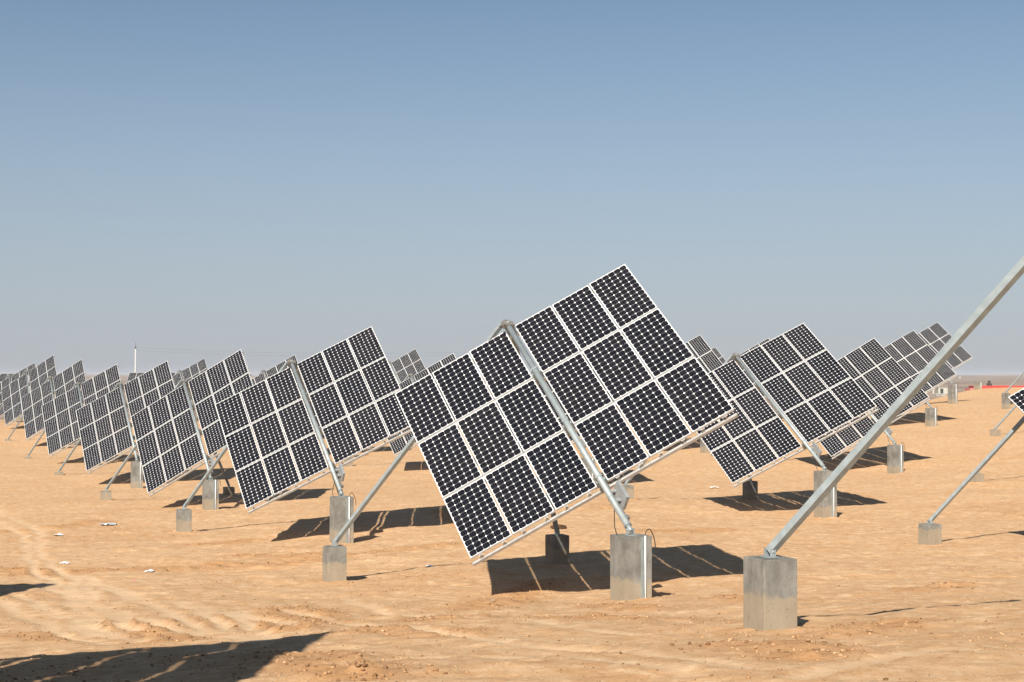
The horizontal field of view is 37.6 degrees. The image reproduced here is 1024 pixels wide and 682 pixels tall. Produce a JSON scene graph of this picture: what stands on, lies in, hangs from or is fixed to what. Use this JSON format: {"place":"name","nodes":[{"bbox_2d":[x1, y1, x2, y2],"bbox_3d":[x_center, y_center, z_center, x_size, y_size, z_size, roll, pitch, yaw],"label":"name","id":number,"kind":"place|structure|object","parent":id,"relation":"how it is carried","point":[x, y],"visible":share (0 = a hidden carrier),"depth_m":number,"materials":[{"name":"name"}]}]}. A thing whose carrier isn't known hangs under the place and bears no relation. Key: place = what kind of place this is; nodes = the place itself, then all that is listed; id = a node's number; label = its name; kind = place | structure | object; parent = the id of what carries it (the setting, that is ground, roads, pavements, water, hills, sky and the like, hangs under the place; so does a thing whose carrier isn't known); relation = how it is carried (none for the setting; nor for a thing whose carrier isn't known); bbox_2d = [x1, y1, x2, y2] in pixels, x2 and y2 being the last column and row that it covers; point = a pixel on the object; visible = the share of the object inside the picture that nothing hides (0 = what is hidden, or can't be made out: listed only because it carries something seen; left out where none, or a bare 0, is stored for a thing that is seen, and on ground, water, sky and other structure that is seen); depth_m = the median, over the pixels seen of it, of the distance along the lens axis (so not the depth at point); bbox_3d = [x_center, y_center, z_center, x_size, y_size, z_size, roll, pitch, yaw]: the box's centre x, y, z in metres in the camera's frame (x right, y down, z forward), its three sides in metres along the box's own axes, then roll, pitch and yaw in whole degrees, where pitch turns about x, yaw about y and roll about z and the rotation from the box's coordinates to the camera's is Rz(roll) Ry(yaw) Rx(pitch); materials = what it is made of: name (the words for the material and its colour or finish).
{"place":"outdoors","nodes":[
{"label":"outdoors","id":0,"kind":"place"},
{"bbox_2d":[0,375,1023,681],"bbox_3d":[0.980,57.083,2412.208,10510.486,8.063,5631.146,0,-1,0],"label":"ground","id":1,"kind":"structure","parent":0,"point":[942,461],"depth_m":30.76,"materials":[{"name":"beige sand"}]},
{"bbox_2d":[0,373,15,382],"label":"fixed rack","id":2,"kind":"object","parent":1,"relation":"on","point":[3,376],"visible":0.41,"depth_m":164.26,"materials":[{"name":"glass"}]},
{"bbox_2d":[0,355,56,425],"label":"solar tracker","id":3,"kind":"object","parent":1,"relation":"on","point":[15,392],"visible":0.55,"depth_m":120.51,"materials":[{"name":"glass"}]},
{"bbox_2d":[8,359,85,440],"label":"solar tracker","id":4,"kind":"object","parent":1,"relation":"on","point":[37,398],"visible":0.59,"depth_m":104.88,"materials":[{"name":"glass"}]},
{"bbox_2d":[100,491,111,499],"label":"concrete block","id":5,"kind":"structure","parent":1,"relation":"on","point":[105,495],"depth_m":61.11,"materials":[{"name":"grey concrete"}]},
{"bbox_2d":[105,349,253,496],"bbox_3d":[-12.608,3.177,58.615,5.188,5.753,8.343,1,-1,-23],"label":"solar tracker","id":6,"kind":"object","parent":5,"relation":"on","point":[164,430],"visible":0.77,"depth_m":58.04,"materials":[{"name":"glass"}]},
{"bbox_2d":[98,522,116,524],"bbox_3d":[-13.295,6.011,49.473,0.534,0.072,0.537,0,-1,0],"label":"plastic sheet","id":7,"kind":"object","parent":1,"relation":"on","point":[109,523],"visible":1,"depth_m":49.35,"materials":[{"name":"white plastic"}]},
{"bbox_2d":[135,342,135,377],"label":"utility pole","id":8,"kind":"object","parent":1,"relation":"on","point":[135,358],"visible":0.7,"depth_m":229.89,"materials":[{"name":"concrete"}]},
{"bbox_2d":[136,347,452,356],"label":"power line","id":9,"kind":"object","parent":8,"relation":"attached to","point":[270,355],"visible":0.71,"depth_m":232.94,"materials":[{"name":"metal"}]},
{"bbox_2d":[131,456,142,487],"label":"concrete pier","id":10,"kind":"structure","parent":1,"relation":"on","point":[136,475],"depth_m":69.36,"materials":[{"name":"grey concrete"}]},
{"bbox_2d":[126,373,192,386],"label":"fixed rack","id":11,"kind":"object","parent":1,"relation":"on","point":[131,376],"visible":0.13,"depth_m":163.12,"materials":[{"name":"glass"}]},
{"bbox_2d":[176,509,191,531],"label":"concrete block","id":12,"kind":"structure","parent":1,"relation":"on","point":[183,520],"depth_m":45.87,"materials":[{"name":"grey concrete"}]},
{"bbox_2d":[182,326,411,513],"bbox_3d":[-6.104,2.312,43.361,5.188,5.556,8.343,1,-1,-23],"label":"solar tracker","id":13,"kind":"object","parent":12,"relation":"on","point":[363,416],"visible":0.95,"depth_m":42.40,"materials":[{"name":"glass"}]},
{"bbox_2d":[202,469,220,510],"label":"concrete pier","id":14,"kind":"structure","parent":1,"relation":"on","point":[210,494],"depth_m":54.57,"materials":[{"name":"grey concrete"}]},
{"bbox_2d":[223,487,234,494],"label":"concrete block","id":15,"kind":"structure","parent":1,"relation":"on","point":[228,490],"depth_m":63.14,"materials":[{"name":"grey concrete"}]},
{"bbox_2d":[322,545,346,581],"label":"concrete block","id":16,"kind":"structure","parent":1,"relation":"on","point":[334,563],"depth_m":30.67,"materials":[{"name":"beige concrete"}]},
{"bbox_2d":[330,481,355,543],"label":"concrete pier","id":17,"kind":"structure","parent":1,"relation":"on","point":[341,511],"depth_m":39.33,"materials":[{"name":"grey concrete"}]},
{"bbox_2d":[344,457,352,466],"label":"concrete block","id":18,"kind":"structure","parent":1,"relation":"on","point":[349,464],"depth_m":82.53,"materials":[{"name":"grey concrete"}]},
{"bbox_2d":[358,353,455,456],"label":"solar tracker","id":19,"kind":"object","parent":18,"relation":"on","point":[397,445],"visible":0.15,"depth_m":80.68,"materials":[{"name":"glass"}]},
{"bbox_2d":[0,496,1023,681],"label":"loose clods","id":20,"kind":"object","parent":1,"relation":"on","point":[374,675],"visible":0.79,"depth_m":16.83,"materials":[{"name":"soil"}]},
{"bbox_2d":[545,534,568,564],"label":"concrete block","id":21,"kind":"structure","parent":1,"relation":"on","point":[556,549],"depth_m":32.69,"materials":[{"name":"grey concrete"}]},
{"bbox_2d":[550,525,566,528],"bbox_3d":[1.313,5.217,41.990,0.495,0.173,0.307,0,-1,0],"label":"soil clump","id":22,"kind":"object","parent":1,"relation":"on","point":[562,527],"visible":0.63,"depth_m":41.89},
{"bbox_2d":[580,453,594,481],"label":"concrete pier","id":23,"kind":"structure","parent":1,"relation":"on","point":[588,468],"depth_m":60.73,"materials":[{"name":"grey concrete"}]},
{"bbox_2d":[470,348,622,467],"bbox_3d":[1.425,2.910,64.779,5.188,5.681,8.343,1,-1,-23],"label":"solar tracker","id":24,"kind":"object","parent":23,"relation":"on","point":[553,409],"depth_m":63.84,"materials":[{"name":"metal"}]},
{"bbox_2d":[623,485,633,498],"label":"concrete block","id":25,"kind":"structure","parent":1,"relation":"on","point":[629,489],"depth_m":52.07,"materials":[{"name":"grey concrete"}]},
{"bbox_2d":[624,323,878,486],"bbox_3d":[7.906,2.155,49.537,5.188,5.593,8.343,1,-1,-23],"label":"solar tracker","id":26,"kind":"object","parent":25,"relation":"on","point":[793,408],"visible":0.81,"depth_m":48.31,"materials":[{"name":"glass"}]},
{"bbox_2d":[610,510,655,600],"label":"concrete pier","id":27,"kind":"structure","parent":1,"relation":"on","point":[630,567],"depth_m":24.13,"materials":[{"name":"grey concrete"}]},
{"bbox_2d":[330,264,737,565],"bbox_3d":[0.304,1.306,28.163,5.188,5.670,8.343,1,-1,-23],"label":"solar tracker","id":28,"kind":"object","parent":27,"relation":"on","point":[688,386],"visible":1,"depth_m":27.11,"materials":[{"name":"glass"}]},
{"bbox_2d":[700,438,709,452],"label":"concrete pier","id":29,"kind":"structure","parent":1,"relation":"on","point":[703,448],"depth_m":82.14,"materials":[{"name":"grey concrete"}]},
{"bbox_2d":[645,335,727,415],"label":"solar tracker","id":30,"kind":"object","parent":29,"relation":"on","point":[707,356],"visible":0.07,"depth_m":86.01,"materials":[{"name":"glass"}]},
{"bbox_2d":[742,481,757,498],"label":"concrete block","id":31,"kind":"structure","parent":1,"relation":"on","point":[749,489],"depth_m":54.07,"materials":[{"name":"grey concrete"}]},
{"bbox_2d":[743,555,796,630],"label":"concrete block","id":32,"kind":"structure","parent":1,"relation":"on","point":[769,593],"depth_m":15.37,"materials":[{"name":"beige concrete"}]},
{"bbox_2d":[761,256,1023,557],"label":"solar tracker","id":33,"kind":"object","parent":32,"relation":"on","point":[913,389],"visible":1,"depth_m":14.92,"materials":[{"name":"metal"}]},
{"bbox_2d":[814,458,836,517],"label":"concrete pier","id":34,"kind":"structure","parent":1,"relation":"on","point":[826,507],"depth_m":45.50,"materials":[{"name":"grey concrete"}]},
{"bbox_2d":[887,436,904,473],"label":"concrete pier","id":35,"kind":"structure","parent":1,"relation":"on","point":[895,459],"depth_m":66.09,"materials":[{"name":"grey concrete"}]},
{"bbox_2d":[918,523,941,544],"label":"concrete block","id":36,"kind":"structure","parent":1,"relation":"on","point":[929,534],"depth_m":36.82,"materials":[{"name":"beige concrete"}]},
{"bbox_2d":[925,403,936,426],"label":"concrete pier","id":37,"kind":"structure","parent":1,"relation":"on","point":[930,417],"depth_m":89.22,"materials":[{"name":"grey concrete"}]},
{"bbox_2d":[853,330,956,407],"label":"solar tracker","id":38,"kind":"object","parent":37,"relation":"on","point":[919,355],"visible":0.37,"depth_m":92.68,"materials":[{"name":"glass"}]},
{"bbox_2d":[933,393,947,395],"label":"slab pile","id":39,"kind":"object","parent":1,"relation":"on","point":[940,394],"visible":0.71,"depth_m":370.93,"materials":[{"name":"white concrete"}]},
{"bbox_2d":[935,387,947,392],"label":"cream hut","id":40,"kind":"object","parent":1,"relation":"on","point":[941,390],"visible":0.48,"depth_m":399.81,"materials":[{"name":"paint"}]},
{"bbox_2d":[948,383,957,403],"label":"concrete pier","id":41,"kind":"structure","parent":1,"relation":"on","point":[952,393],"depth_m":111.89,"materials":[{"name":"grey concrete"}]},
{"bbox_2d":[894,322,972,383],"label":"solar tracker","id":42,"kind":"object","parent":41,"relation":"on","point":[937,336],"visible":0.27,"depth_m":115.47,"materials":[{"name":"glass"}]},
{"bbox_2d":[969,473,983,481],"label":"concrete block","id":43,"kind":"structure","parent":1,"relation":"on","point":[979,477],"depth_m":58.17,"materials":[{"name":"grey concrete"}]},
{"bbox_2d":[974,382,981,389],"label":"concrete pier","id":44,"kind":"structure","parent":1,"relation":"on","point":[977,385],"depth_m":131.09,"materials":[{"name":"grey concrete"}]},
{"bbox_2d":[965,381,1023,390],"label":"red building","id":45,"kind":"structure","parent":1,"relation":"on","point":[989,384],"depth_m":399.83,"materials":[{"name":"paint"}]},
{"bbox_2d":[990,429,1000,435],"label":"concrete block","id":46,"kind":"structure","parent":1,"relation":"on","point":[993,432],"depth_m":79.60,"materials":[{"name":"grey concrete"}]},
{"bbox_2d":[994,405,1016,429],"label":"solar tracker","id":47,"kind":"object","parent":46,"relation":"on","point":[1005,417],"visible":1,"depth_m":79.51,"materials":[{"name":"metal"}]},
{"bbox_2d":[1002,393,1009,408],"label":"concrete block","id":48,"kind":"structure","parent":1,"relation":"on","point":[1005,401],"depth_m":101.01,"materials":[{"name":"grey concrete"}]},
{"bbox_2d":[1005,371,1023,392],"bbox_3d":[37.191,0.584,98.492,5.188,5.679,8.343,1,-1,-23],"label":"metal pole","id":49,"kind":"object","parent":48,"relation":"on","point":[1014,382],"visible":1,"depth_m":100.91,"materials":[{"name":"metal"}]},
{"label":"concrete block","id":50,"kind":"object","parent":1,"relation":"on","visible":0},
{"bbox_2d":[58,361,174,473],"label":"solar tracker","id":51,"kind":"object","parent":50,"relation":"on","point":[113,405],"visible":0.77,"depth_m":72.95,"materials":[{"name":"glass"}]},
{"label":"concrete pier","id":52,"kind":"object","parent":1,"relation":"on","visible":0},
{"bbox_2d":[0,363,35,417],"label":"solar tracker","id":53,"kind":"object","parent":52,"relation":"on","point":[6,381],"visible":0.27,"depth_m":135.48,"materials":[{"name":"glass"}]},
{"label":"concrete block","id":54,"kind":"object","parent":1,"relation":"on","visible":0},
{"bbox_2d":[796,338,930,459],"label":"solar tracker","id":55,"kind":"object","parent":54,"relation":"on","point":[888,366],"visible":0.46,"depth_m":68.83,"materials":[{"name":"glass"}]},
{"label":"concrete block","id":56,"kind":"object","parent":1,"relation":"on","visible":0},
{"bbox_2d":[702,347,725,370],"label":"solar tracker","id":57,"kind":"object","parent":56,"relation":"on","point":[718,355],"visible":0.04,"depth_m":144.33,"materials":[{"name":"metal"}]},
{"bbox_3d":[15.837,3.908,30.586,0.572,1.713,0.796,1,-1,-23],"label":"concrete pier","id":58,"kind":"object","parent":1,"relation":"on","visible":0},
{"bbox_2d":[926,388,1023,523],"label":"solar tracker","id":59,"kind":"object","parent":58,"relation":"on","point":[1017,399],"visible":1,"depth_m":36.29,"materials":[{"name":"metal"}]},
{"bbox_2d":[0,0,1023,375],"label":"sky","id":60,"kind":"structure","parent":0,"point":[283,179],"materials":[{"name":"blue"}]},
{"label":"concrete block","id":61,"kind":"object","parent":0,"visible":0},
{"bbox_2d":[27,364,128,456],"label":"solar tracker","id":62,"kind":"object","parent":61,"relation":"on","point":[71,402],"visible":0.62,"depth_m":88.91,"materials":[{"name":"glass"}]},
{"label":"concrete pier","id":63,"kind":"object","parent":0,"visible":0},
{"bbox_2d":[192,357,251,403],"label":"solar tracker","id":64,"kind":"object","parent":63,"relation":"on","point":[228,375],"visible":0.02,"depth_m":125.72,"materials":[{"name":"metal"}]},
{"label":"concrete pier","id":65,"kind":"object","parent":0,"visible":0},
{"bbox_2d":[251,355,304,410],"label":"solar tracker","id":66,"kind":"object","parent":65,"relation":"on","point":[264,375],"visible":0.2,"depth_m":111.27,"materials":[{"name":"metal"}]},
{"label":"concrete pier","id":67,"kind":"object","parent":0,"visible":0},
{"bbox_2d":[282,358,372,432],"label":"solar tracker","id":68,"kind":"object","parent":67,"relation":"on","point":[318,423],"visible":0.02,"depth_m":94.23,"materials":[{"name":"metal"}]},
{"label":"concrete pier","id":69,"kind":"object","parent":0,"visible":0},
{"bbox_2d":[157,358,207,402],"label":"solar tracker","id":70,"kind":"object","parent":69,"relation":"on","point":[195,369],"visible":0.26,"depth_m":141.41,"materials":[{"name":"glass"}]},
{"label":"concrete pier","id":71,"kind":"object","parent":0,"visible":0},
{"bbox_2d":[389,349,425,383],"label":"solar tracker","id":72,"kind":"object","parent":71,"relation":"on","point":[408,367],"visible":0.3,"depth_m":131.84,"materials":[{"name":"glass"}]},
{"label":"concrete pier","id":73,"kind":"object","parent":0,"visible":0},
{"bbox_2d":[726,338,788,406],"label":"solar tracker","id":74,"kind":"object","parent":73,"relation":"on","point":[744,370],"visible":0.09,"depth_m":107.76,"materials":[{"name":"metal"}]}
]}

